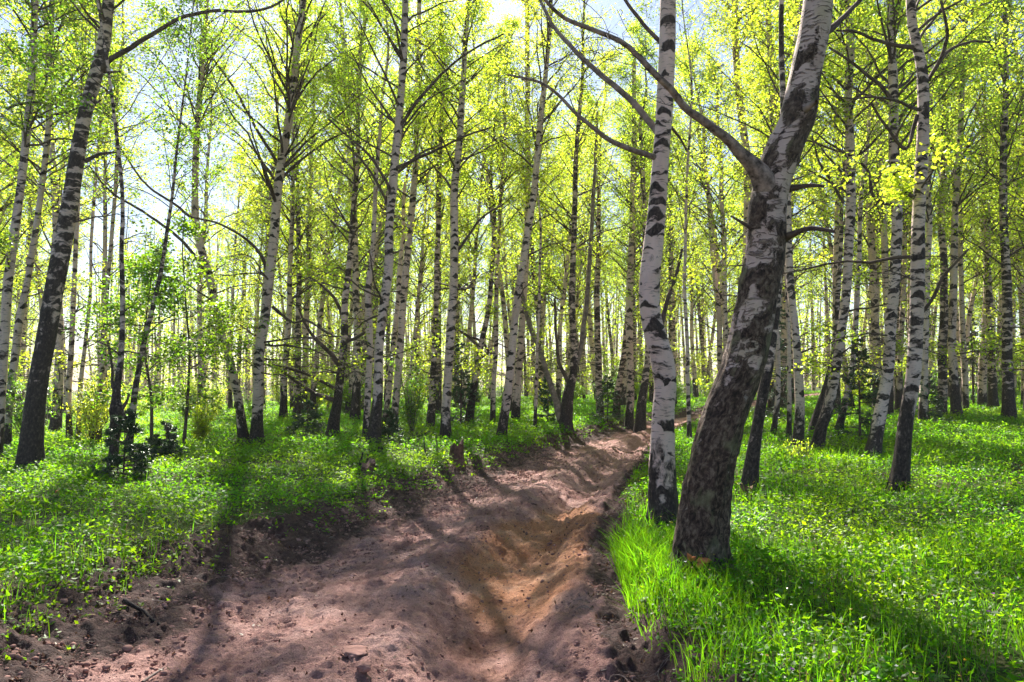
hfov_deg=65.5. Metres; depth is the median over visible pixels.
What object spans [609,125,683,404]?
birch tree
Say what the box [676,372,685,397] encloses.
undergrowth bush
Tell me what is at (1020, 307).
slender birch
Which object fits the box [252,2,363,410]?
birch tree
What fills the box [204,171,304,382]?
birch tree
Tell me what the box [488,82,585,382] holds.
birch tree
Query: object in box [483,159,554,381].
birch tree
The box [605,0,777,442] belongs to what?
slender birch
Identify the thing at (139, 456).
spruce sapling
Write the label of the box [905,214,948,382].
birch tree
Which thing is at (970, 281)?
birch tree
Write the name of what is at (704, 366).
birch tree
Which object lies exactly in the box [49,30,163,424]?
birch tree
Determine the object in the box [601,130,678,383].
birch tree
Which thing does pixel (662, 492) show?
slender birch
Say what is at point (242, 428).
slender birch
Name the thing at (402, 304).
slender birch
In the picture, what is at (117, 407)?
tree
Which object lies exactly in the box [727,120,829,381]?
birch tree
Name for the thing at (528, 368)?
birch tree
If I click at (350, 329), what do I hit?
birch tree
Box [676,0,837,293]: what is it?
slender birch
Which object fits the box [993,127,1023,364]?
birch tree
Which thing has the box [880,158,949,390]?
birch tree
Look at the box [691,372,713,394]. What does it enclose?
undergrowth bush
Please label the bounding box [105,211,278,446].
rowan sapling
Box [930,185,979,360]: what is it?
birch tree
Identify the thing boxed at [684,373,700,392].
undergrowth bush
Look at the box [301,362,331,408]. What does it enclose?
undergrowth bush
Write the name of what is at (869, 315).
birch tree
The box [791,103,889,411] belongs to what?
birch tree
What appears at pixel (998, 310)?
birch tree
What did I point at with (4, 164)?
birch tree
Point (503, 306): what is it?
birch tree
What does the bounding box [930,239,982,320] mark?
birch tree
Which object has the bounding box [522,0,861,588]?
old birch
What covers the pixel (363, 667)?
stone
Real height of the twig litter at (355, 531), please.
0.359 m
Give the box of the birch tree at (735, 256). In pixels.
[718,193,742,339]
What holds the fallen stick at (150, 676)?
on the dirt road
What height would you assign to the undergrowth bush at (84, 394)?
2.397 m
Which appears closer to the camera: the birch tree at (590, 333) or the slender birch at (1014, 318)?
the slender birch at (1014, 318)
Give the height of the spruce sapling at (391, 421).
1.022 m
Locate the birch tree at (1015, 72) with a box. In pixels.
[973,0,1023,376]
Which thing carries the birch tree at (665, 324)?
on the ground at (256, 511)
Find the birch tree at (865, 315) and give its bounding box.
[825,101,907,397]
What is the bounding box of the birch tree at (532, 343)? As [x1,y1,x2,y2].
[500,158,553,385]
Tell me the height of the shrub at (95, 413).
1.753 m
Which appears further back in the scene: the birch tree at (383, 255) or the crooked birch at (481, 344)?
the birch tree at (383, 255)
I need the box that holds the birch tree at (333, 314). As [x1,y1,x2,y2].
[317,225,366,380]
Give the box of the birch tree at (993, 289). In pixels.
[963,146,1020,370]
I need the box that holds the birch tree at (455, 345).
[414,124,490,405]
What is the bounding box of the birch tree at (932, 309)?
[906,212,971,390]
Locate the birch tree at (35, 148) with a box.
[0,0,89,374]
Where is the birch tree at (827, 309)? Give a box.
[797,127,879,374]
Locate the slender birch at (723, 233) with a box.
[640,37,803,353]
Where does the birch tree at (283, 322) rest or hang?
on the ground at (256, 511)
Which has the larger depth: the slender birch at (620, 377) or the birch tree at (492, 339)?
the birch tree at (492, 339)
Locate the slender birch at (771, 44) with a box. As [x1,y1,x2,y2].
[707,0,858,434]
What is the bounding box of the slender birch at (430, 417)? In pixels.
[367,0,519,433]
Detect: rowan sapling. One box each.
[61,230,229,445]
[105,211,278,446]
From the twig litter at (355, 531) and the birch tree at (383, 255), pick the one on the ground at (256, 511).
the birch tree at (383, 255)
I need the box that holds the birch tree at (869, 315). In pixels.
[831,167,883,387]
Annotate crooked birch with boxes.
[234,0,467,439]
[428,35,589,428]
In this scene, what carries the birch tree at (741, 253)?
on the ground at (256, 511)
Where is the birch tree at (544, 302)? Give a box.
[499,131,592,405]
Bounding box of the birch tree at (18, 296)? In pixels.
[0,137,70,404]
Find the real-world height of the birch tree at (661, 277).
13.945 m
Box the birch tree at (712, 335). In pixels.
[673,158,743,396]
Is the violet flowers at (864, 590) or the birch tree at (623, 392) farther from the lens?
the birch tree at (623, 392)
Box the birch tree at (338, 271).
[312,139,379,382]
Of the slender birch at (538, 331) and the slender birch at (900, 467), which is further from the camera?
the slender birch at (538, 331)
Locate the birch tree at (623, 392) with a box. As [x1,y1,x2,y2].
[600,127,678,407]
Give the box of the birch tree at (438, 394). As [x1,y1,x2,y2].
[368,46,485,413]
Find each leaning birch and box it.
[13,0,304,475]
[40,0,280,454]
[784,0,945,436]
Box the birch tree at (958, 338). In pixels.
[905,86,979,387]
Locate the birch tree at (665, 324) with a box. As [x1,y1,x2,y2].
[610,128,692,379]
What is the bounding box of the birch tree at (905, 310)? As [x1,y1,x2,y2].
[881,206,933,338]
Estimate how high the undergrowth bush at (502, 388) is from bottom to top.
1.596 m
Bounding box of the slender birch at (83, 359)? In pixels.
[0,1,182,446]
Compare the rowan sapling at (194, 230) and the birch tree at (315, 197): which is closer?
the rowan sapling at (194, 230)
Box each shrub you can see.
[4,352,64,438]
[49,370,128,446]
[188,399,215,440]
[385,358,438,436]
[782,438,813,462]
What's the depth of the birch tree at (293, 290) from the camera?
59.70 m
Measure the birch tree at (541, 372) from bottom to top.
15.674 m
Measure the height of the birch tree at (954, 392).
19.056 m
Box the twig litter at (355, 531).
[0,464,690,681]
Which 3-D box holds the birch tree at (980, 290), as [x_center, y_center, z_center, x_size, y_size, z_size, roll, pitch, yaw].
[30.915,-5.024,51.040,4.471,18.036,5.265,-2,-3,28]
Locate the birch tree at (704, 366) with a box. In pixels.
[666,158,719,395]
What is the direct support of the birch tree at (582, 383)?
on the ground at (256, 511)
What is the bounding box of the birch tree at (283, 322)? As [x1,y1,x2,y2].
[230,188,331,409]
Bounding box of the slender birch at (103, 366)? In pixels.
[23,0,230,448]
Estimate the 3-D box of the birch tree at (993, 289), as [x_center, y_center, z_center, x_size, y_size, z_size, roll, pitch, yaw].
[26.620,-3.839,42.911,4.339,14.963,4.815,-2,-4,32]
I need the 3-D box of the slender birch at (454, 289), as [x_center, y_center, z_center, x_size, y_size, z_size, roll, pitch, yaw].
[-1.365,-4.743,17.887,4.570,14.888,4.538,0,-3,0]
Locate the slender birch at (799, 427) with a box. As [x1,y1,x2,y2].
[639,0,929,449]
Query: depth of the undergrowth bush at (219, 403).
31.75 m
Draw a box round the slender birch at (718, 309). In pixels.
[641,22,768,370]
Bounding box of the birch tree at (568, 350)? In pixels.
[526,94,619,378]
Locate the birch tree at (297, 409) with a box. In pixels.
[233,65,347,414]
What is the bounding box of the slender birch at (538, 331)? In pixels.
[501,64,567,431]
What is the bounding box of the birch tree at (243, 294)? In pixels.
[211,159,278,407]
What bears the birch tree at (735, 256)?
on the ground at (256, 511)
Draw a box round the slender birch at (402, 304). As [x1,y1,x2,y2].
[323,0,504,435]
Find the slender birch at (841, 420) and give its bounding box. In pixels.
[791,0,1014,436]
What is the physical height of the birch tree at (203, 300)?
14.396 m
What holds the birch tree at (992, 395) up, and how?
on the ground at (256, 511)
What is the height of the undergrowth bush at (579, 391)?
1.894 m
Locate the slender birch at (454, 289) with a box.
[343,0,548,442]
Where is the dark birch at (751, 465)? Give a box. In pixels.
[688,0,882,492]
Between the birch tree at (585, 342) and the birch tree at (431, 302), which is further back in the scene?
the birch tree at (585, 342)
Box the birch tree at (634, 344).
[593,94,687,400]
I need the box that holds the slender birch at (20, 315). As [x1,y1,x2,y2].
[0,0,182,449]
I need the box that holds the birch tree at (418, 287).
[357,111,483,403]
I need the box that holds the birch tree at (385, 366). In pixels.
[360,161,412,401]
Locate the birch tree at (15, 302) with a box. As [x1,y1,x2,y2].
[1,231,35,333]
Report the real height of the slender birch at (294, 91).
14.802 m
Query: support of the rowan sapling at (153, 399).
on the ground at (256, 511)
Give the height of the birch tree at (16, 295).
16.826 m
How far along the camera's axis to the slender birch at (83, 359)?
17.22 m
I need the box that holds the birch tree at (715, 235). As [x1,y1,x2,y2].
[636,25,753,394]
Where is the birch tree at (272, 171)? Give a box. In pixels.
[212,1,326,410]
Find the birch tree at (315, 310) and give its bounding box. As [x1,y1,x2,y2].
[271,234,325,389]
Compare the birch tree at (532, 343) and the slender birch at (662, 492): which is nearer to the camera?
the slender birch at (662, 492)
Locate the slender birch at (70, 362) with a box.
[0,0,176,446]
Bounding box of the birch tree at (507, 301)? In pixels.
[469,115,536,382]
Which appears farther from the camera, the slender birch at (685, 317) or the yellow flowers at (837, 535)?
the slender birch at (685, 317)
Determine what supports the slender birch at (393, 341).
on the ground at (256, 511)
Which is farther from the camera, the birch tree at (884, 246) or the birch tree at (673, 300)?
the birch tree at (673, 300)
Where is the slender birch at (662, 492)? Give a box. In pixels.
[503,0,709,529]
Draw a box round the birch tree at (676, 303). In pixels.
[661,218,690,380]
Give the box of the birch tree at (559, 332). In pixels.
[504,89,629,412]
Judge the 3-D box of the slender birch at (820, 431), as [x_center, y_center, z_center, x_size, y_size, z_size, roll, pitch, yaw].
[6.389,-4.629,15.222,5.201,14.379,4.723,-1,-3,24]
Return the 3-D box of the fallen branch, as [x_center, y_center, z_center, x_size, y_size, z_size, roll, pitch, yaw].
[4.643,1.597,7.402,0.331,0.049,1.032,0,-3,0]
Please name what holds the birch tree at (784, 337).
on the ground at (256, 511)
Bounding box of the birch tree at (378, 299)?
[349,173,413,398]
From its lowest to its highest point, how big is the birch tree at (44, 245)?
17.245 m
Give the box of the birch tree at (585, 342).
[552,252,618,394]
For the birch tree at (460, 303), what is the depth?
54.44 m
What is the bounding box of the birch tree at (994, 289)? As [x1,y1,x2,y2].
[963,96,1020,395]
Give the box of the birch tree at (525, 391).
[503,207,536,396]
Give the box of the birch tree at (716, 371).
[675,218,717,392]
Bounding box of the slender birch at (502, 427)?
[465,0,636,441]
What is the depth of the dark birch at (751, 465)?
9.71 m
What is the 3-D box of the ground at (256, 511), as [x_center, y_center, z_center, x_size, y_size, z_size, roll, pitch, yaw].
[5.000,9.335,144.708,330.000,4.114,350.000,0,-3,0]
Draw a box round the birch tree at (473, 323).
[432,154,513,403]
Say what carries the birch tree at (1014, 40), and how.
on the ground at (256, 511)
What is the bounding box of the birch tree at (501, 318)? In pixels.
[487,266,530,382]
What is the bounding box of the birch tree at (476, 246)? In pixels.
[409,47,546,410]
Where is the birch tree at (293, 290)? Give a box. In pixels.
[261,177,315,375]
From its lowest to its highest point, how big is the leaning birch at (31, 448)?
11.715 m
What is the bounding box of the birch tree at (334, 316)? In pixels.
[316,62,399,372]
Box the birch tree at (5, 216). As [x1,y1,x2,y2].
[0,138,35,294]
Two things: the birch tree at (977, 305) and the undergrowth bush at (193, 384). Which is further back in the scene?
the birch tree at (977, 305)
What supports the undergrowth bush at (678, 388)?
on the ground at (256, 511)
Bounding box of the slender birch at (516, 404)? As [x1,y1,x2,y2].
[468,0,593,426]
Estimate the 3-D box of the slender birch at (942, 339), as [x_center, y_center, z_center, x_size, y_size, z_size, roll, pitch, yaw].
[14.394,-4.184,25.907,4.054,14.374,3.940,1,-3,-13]
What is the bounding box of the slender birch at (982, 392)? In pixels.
[909,65,1023,408]
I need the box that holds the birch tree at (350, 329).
[318,82,399,404]
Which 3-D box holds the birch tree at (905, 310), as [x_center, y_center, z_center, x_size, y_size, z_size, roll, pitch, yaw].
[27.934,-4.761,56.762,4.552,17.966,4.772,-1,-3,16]
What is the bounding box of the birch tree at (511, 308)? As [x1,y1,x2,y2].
[486,217,538,370]
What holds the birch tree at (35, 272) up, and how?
on the ground at (256, 511)
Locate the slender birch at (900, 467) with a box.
[711,0,999,498]
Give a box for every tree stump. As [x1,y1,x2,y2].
[360,458,375,479]
[448,439,465,467]
[736,484,753,501]
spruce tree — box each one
[749,281,794,421]
[958,309,980,403]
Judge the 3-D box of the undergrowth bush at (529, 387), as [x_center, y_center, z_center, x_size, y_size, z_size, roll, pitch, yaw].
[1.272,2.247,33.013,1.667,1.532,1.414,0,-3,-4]
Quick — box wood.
[0,187,1018,408]
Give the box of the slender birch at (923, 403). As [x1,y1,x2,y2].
[819,6,989,424]
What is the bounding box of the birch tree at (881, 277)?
[856,165,936,374]
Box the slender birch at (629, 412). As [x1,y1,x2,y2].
[558,13,675,429]
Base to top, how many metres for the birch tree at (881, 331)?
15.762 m
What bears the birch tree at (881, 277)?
on the ground at (256, 511)
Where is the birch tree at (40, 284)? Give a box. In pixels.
[0,34,96,419]
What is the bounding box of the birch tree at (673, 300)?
[613,87,708,406]
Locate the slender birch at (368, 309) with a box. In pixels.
[282,0,470,441]
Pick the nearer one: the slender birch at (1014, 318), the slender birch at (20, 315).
the slender birch at (20, 315)
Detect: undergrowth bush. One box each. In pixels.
[73,380,122,415]
[122,390,169,417]
[165,382,186,411]
[172,386,200,417]
[190,378,213,407]
[192,388,226,415]
[193,376,228,406]
[242,393,270,412]
[266,373,288,403]
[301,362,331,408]
[308,363,327,399]
[320,374,335,407]
[321,371,373,411]
[402,355,430,394]
[467,358,490,404]
[487,381,523,402]
[524,377,553,406]
[562,378,591,399]
[592,371,616,399]
[603,362,617,388]
[634,378,648,399]
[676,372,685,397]
[676,379,683,398]
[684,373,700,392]
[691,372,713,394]
[696,377,713,397]
[840,377,868,394]
[852,376,871,405]
[903,354,930,388]
[928,369,937,384]
[997,382,1019,403]
[999,364,1020,390]
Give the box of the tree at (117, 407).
[0,0,252,477]
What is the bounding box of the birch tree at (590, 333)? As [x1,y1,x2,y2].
[535,115,625,399]
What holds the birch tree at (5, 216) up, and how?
on the ground at (256, 511)
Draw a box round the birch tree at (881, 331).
[848,236,889,359]
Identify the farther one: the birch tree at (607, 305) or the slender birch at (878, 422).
the birch tree at (607, 305)
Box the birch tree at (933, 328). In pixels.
[906,85,976,390]
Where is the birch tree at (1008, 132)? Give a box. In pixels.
[951,0,1023,366]
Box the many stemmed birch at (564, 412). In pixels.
[492,0,669,432]
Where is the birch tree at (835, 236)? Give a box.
[779,1,911,416]
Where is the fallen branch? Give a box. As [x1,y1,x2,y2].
[968,504,1022,513]
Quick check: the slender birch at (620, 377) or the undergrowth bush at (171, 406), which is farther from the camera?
the undergrowth bush at (171, 406)
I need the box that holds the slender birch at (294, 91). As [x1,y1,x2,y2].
[130,0,430,446]
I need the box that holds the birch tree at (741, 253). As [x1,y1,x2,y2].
[726,59,830,380]
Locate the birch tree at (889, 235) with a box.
[833,1,973,401]
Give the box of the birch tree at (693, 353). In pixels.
[648,137,709,377]
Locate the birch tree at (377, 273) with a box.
[329,119,418,378]
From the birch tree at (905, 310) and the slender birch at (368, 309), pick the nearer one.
the slender birch at (368, 309)
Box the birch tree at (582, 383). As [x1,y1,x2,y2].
[546,205,617,398]
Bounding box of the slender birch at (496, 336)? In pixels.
[427,11,562,427]
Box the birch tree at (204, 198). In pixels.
[140,37,269,417]
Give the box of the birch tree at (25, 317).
[0,100,71,415]
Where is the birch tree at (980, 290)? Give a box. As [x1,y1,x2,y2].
[958,147,997,364]
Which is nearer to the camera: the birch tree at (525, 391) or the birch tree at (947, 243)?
the birch tree at (947, 243)
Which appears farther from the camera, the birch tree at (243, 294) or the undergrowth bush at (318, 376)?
the birch tree at (243, 294)
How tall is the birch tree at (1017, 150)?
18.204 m
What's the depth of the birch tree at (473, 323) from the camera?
45.79 m
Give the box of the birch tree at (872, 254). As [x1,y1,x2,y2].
[795,11,938,411]
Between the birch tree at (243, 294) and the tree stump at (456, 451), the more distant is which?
the birch tree at (243, 294)
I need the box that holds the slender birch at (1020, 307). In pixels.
[948,5,1023,402]
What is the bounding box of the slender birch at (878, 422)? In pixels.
[773,0,1023,463]
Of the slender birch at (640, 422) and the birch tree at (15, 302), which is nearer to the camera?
the slender birch at (640, 422)
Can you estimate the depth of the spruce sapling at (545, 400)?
23.40 m
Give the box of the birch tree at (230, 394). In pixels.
[202,144,282,408]
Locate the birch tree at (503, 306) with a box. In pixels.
[438,0,562,412]
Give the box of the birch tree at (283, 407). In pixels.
[209,0,378,418]
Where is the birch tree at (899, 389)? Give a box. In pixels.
[830,0,993,412]
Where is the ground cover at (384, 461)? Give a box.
[0,385,1023,681]
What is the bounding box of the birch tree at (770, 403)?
[699,0,857,415]
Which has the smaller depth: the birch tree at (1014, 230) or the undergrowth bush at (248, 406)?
the birch tree at (1014, 230)
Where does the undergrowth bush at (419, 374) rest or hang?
on the ground at (256, 511)
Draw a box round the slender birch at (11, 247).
[0,0,142,460]
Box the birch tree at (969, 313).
[906,85,1023,403]
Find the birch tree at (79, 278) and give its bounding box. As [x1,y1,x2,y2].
[28,216,88,412]
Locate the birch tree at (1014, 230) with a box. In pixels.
[990,53,1023,377]
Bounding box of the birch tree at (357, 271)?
[252,0,421,423]
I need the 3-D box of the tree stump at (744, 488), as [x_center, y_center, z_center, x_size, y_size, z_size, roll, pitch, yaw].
[2.668,1.772,9.101,0.217,0.300,0.214,0,-3,0]
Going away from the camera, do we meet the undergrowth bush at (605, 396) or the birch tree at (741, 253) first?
the birch tree at (741, 253)
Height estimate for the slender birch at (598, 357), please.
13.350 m
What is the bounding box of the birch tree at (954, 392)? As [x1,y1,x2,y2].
[879,0,1023,418]
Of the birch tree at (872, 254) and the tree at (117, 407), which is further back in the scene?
the birch tree at (872, 254)
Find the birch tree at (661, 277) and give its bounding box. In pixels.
[623,200,688,382]
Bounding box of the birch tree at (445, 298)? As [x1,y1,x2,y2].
[420,218,479,374]
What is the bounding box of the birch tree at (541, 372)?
[490,71,579,406]
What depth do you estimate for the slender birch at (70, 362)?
17.16 m
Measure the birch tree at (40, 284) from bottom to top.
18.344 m
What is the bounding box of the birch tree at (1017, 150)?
[972,5,1023,378]
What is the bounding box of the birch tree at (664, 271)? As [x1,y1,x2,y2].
[602,92,696,361]
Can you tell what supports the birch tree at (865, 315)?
on the ground at (256, 511)
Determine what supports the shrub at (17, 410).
on the ground at (256, 511)
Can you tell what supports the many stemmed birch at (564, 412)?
on the ground at (256, 511)
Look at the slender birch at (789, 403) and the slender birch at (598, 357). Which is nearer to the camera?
the slender birch at (789, 403)
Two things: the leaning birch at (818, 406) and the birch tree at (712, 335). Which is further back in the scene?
the birch tree at (712, 335)
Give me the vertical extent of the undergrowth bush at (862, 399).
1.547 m
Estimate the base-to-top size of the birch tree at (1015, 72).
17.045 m
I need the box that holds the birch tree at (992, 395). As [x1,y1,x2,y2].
[932,0,1023,407]
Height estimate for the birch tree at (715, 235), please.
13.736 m
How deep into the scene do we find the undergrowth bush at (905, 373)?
35.47 m
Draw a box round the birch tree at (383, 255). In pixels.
[336,142,413,380]
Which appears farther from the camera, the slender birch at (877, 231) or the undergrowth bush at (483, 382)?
the undergrowth bush at (483, 382)
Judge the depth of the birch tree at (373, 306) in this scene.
35.36 m
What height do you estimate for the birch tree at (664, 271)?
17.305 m
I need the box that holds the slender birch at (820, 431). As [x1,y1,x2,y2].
[710,0,1001,452]
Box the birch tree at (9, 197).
[0,2,62,371]
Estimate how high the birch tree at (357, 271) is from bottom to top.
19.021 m
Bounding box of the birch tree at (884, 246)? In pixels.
[801,1,961,415]
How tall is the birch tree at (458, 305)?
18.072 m
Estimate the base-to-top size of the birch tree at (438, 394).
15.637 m
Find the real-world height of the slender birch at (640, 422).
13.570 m
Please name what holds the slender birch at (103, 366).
on the ground at (256, 511)
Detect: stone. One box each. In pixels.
[122,645,133,651]
[341,645,367,658]
[356,661,371,672]
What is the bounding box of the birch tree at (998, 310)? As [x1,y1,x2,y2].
[960,79,1023,383]
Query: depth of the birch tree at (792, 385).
35.32 m
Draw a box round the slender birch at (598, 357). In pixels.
[542,43,653,414]
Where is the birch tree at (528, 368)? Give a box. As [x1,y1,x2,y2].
[504,183,568,396]
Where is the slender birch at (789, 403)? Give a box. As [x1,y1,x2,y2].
[686,0,914,439]
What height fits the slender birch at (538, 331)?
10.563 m
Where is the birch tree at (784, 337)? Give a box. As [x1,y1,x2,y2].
[727,7,841,409]
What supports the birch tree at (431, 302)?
on the ground at (256, 511)
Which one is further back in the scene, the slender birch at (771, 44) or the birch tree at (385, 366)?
the birch tree at (385, 366)
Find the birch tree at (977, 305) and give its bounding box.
[964,232,997,378]
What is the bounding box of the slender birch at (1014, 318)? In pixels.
[963,125,1023,397]
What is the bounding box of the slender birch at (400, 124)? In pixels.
[263,0,513,449]
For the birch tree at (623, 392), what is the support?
on the ground at (256, 511)
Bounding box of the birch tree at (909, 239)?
[853,34,950,380]
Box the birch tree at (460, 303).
[426,179,484,399]
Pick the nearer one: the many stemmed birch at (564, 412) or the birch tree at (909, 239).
the many stemmed birch at (564, 412)
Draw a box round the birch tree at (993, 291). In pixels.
[964,220,1018,367]
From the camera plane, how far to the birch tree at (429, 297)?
38.35 m
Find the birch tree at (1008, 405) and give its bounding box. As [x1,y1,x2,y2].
[914,0,1023,423]
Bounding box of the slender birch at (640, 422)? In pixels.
[584,29,707,432]
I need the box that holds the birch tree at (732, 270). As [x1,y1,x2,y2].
[715,208,743,362]
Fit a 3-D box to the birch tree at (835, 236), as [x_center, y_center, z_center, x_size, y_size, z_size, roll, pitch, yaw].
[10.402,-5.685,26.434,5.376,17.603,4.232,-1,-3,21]
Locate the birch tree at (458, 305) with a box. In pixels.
[425,125,485,374]
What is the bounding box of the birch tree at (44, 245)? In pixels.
[2,180,50,412]
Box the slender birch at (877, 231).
[824,70,925,362]
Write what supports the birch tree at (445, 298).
on the ground at (256, 511)
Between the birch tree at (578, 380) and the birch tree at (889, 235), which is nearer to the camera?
the birch tree at (889, 235)
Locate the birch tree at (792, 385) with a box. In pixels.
[723,17,843,400]
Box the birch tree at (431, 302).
[406,186,467,399]
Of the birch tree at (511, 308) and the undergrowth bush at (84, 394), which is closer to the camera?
the undergrowth bush at (84, 394)
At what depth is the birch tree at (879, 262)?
34.76 m
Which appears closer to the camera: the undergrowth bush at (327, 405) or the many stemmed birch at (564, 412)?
the many stemmed birch at (564, 412)
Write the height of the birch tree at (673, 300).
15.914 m
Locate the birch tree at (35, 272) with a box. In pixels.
[0,2,150,425]
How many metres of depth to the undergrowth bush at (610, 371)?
58.14 m
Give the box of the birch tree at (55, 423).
[0,0,151,438]
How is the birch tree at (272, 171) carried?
on the ground at (256, 511)
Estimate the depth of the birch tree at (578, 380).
54.59 m
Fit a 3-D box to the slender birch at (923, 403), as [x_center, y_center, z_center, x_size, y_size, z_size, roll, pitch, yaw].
[11.469,-3.971,22.271,4.444,13.565,4.077,1,-3,-17]
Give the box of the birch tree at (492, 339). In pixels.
[475,226,514,399]
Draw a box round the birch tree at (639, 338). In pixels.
[608,179,661,383]
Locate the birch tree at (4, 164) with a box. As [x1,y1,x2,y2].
[0,84,17,265]
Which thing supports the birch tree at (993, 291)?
on the ground at (256, 511)
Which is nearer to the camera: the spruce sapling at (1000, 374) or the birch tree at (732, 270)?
the spruce sapling at (1000, 374)
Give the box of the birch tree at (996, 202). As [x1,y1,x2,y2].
[962,5,1023,414]
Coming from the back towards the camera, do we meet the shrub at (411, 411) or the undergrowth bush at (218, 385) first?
the undergrowth bush at (218, 385)
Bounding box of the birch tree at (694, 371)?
[665,156,735,397]
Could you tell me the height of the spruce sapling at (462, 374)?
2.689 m
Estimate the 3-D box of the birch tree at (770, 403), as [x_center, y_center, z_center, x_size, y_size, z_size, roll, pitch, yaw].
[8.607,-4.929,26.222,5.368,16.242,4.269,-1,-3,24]
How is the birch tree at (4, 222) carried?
on the ground at (256, 511)
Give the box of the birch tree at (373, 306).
[332,67,433,409]
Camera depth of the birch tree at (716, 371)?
56.16 m
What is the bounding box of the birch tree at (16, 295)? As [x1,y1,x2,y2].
[0,215,37,384]
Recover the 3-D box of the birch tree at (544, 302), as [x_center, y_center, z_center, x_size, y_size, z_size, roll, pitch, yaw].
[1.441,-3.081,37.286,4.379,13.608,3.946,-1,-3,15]
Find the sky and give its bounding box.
[0,0,1023,391]
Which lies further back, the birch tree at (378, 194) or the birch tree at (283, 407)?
the birch tree at (378, 194)
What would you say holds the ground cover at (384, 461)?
on the ground at (256, 511)
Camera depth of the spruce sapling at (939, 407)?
21.90 m
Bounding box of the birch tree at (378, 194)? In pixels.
[319,147,422,389]
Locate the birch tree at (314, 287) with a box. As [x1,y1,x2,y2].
[281,176,343,393]
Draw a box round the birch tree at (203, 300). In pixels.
[175,235,225,392]
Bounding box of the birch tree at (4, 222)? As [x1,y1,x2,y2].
[0,146,45,307]
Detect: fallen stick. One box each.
[122,598,160,624]
[141,667,164,681]
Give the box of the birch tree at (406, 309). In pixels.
[383,229,423,385]
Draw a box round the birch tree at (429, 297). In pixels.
[383,116,472,405]
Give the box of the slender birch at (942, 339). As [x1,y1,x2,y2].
[882,0,1023,414]
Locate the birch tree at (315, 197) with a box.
[277,107,351,387]
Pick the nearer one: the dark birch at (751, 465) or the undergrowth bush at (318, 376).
the dark birch at (751, 465)
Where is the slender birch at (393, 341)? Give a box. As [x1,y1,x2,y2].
[297,14,503,432]
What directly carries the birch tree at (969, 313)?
on the ground at (256, 511)
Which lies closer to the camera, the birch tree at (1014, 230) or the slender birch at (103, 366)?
the slender birch at (103, 366)
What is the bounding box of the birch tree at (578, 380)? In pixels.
[549,188,593,397]
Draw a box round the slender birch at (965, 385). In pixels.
[915,48,1023,412]
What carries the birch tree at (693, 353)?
on the ground at (256, 511)
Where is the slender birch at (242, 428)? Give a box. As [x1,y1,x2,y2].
[71,0,305,445]
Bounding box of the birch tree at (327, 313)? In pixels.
[284,157,360,385]
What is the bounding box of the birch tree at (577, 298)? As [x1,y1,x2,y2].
[528,133,627,384]
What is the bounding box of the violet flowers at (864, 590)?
[649,482,1019,669]
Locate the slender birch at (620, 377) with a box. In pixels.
[577,74,691,419]
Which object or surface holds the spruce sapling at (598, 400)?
on the ground at (256, 511)
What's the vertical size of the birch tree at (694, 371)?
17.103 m
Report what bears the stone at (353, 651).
on the dirt road
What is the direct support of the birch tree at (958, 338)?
on the ground at (256, 511)
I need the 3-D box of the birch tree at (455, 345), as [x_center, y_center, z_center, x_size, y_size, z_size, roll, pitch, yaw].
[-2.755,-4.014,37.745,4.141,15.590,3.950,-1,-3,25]
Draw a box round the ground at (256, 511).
[0,383,1023,681]
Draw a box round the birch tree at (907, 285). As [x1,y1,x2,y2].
[853,147,948,361]
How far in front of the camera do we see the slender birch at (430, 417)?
20.80 m
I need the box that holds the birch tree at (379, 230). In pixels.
[303,67,449,415]
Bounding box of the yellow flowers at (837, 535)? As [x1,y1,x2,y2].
[625,460,1023,681]
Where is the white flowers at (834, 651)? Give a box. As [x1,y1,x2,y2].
[21,448,1011,665]
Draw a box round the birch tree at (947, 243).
[928,55,993,396]
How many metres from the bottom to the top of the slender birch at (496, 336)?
12.683 m
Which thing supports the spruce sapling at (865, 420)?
on the ground at (256, 511)
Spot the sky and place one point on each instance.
(505, 7)
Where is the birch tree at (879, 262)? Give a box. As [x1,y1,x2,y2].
[829,115,934,371]
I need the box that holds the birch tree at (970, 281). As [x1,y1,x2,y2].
[948,206,997,368]
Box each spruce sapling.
[90,408,153,481]
[144,420,190,460]
[285,398,326,438]
[381,407,409,446]
[451,342,481,424]
[532,376,556,425]
[589,375,624,423]
[830,338,894,444]
[915,375,956,423]
[997,369,1001,399]
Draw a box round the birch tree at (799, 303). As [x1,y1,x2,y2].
[793,249,820,332]
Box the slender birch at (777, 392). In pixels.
[674,0,860,439]
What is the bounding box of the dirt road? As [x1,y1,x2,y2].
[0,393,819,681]
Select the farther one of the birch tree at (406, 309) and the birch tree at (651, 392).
the birch tree at (406, 309)
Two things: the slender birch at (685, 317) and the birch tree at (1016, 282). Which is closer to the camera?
the slender birch at (685, 317)
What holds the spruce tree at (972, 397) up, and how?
on the ground at (256, 511)
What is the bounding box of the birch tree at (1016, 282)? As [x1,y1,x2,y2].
[972,184,1023,366]
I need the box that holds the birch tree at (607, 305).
[581,187,637,393]
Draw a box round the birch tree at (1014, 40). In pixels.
[989,3,1023,213]
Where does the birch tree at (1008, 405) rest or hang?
on the ground at (256, 511)
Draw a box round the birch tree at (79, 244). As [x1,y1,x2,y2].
[10,198,100,383]
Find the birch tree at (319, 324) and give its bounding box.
[257,25,390,411]

